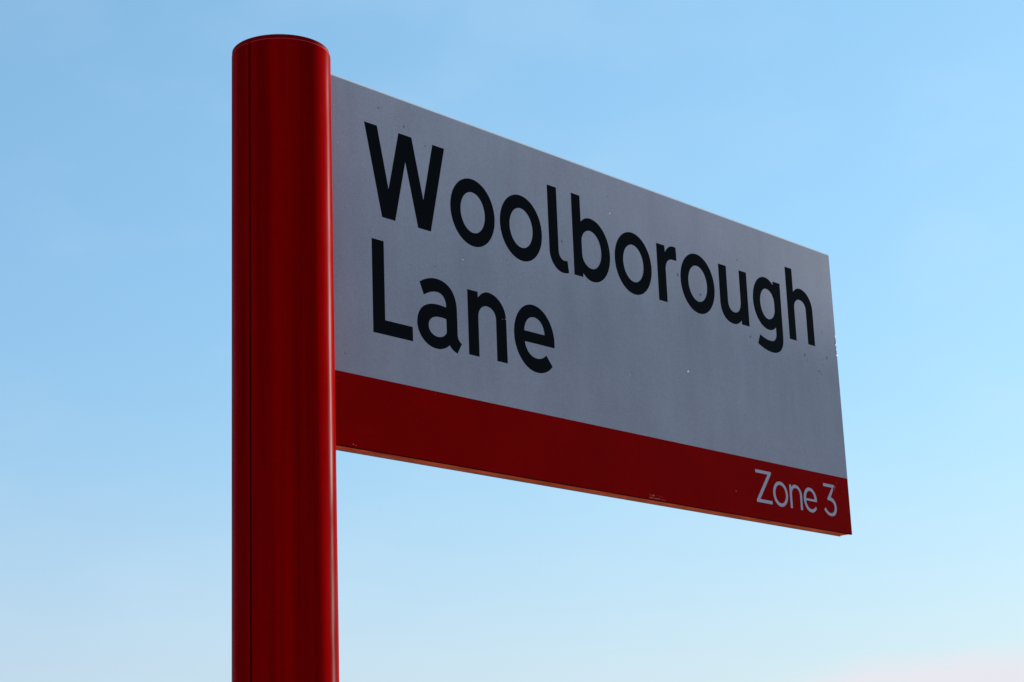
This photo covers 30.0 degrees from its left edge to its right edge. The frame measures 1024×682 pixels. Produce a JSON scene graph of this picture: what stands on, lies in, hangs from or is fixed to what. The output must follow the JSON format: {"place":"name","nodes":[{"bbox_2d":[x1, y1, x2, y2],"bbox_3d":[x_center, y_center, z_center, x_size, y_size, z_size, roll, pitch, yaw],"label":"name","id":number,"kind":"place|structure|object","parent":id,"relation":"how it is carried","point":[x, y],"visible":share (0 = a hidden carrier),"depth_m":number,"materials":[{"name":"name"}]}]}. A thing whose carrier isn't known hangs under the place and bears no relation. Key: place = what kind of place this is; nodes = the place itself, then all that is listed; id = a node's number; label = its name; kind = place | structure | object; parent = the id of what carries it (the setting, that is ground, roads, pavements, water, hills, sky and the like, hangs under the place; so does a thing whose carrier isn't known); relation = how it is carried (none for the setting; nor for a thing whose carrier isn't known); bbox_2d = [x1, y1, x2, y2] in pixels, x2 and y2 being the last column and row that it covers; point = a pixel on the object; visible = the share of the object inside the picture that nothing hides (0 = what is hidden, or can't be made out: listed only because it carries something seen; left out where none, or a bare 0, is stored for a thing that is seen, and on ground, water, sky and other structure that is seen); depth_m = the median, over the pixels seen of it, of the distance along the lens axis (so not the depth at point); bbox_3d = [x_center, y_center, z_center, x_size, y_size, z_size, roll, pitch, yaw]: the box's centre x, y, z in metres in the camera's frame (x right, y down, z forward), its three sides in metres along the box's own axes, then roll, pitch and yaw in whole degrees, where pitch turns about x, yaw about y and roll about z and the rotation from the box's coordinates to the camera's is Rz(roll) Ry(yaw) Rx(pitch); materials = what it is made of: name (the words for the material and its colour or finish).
{"place":"outdoors","nodes":[
{"label":"outdoors","id":0,"kind":"place"},
{"bbox_2d":[0,0,1023,681],"label":"sky","id":1,"kind":"structure","parent":0,"point":[884,139],"materials":[{"name":"blue"}]},
{"label":"pavement","id":2,"kind":"structure","parent":0,"visible":0},
{"bbox_2d":[232,34,851,681],"bbox_3d":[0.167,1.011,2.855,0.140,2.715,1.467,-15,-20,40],"label":"street sign","id":3,"kind":"object","parent":2,"relation":"on","point":[418,284],"visible":1,"depth_m":2.91,"materials":[{"name":"red metal"}]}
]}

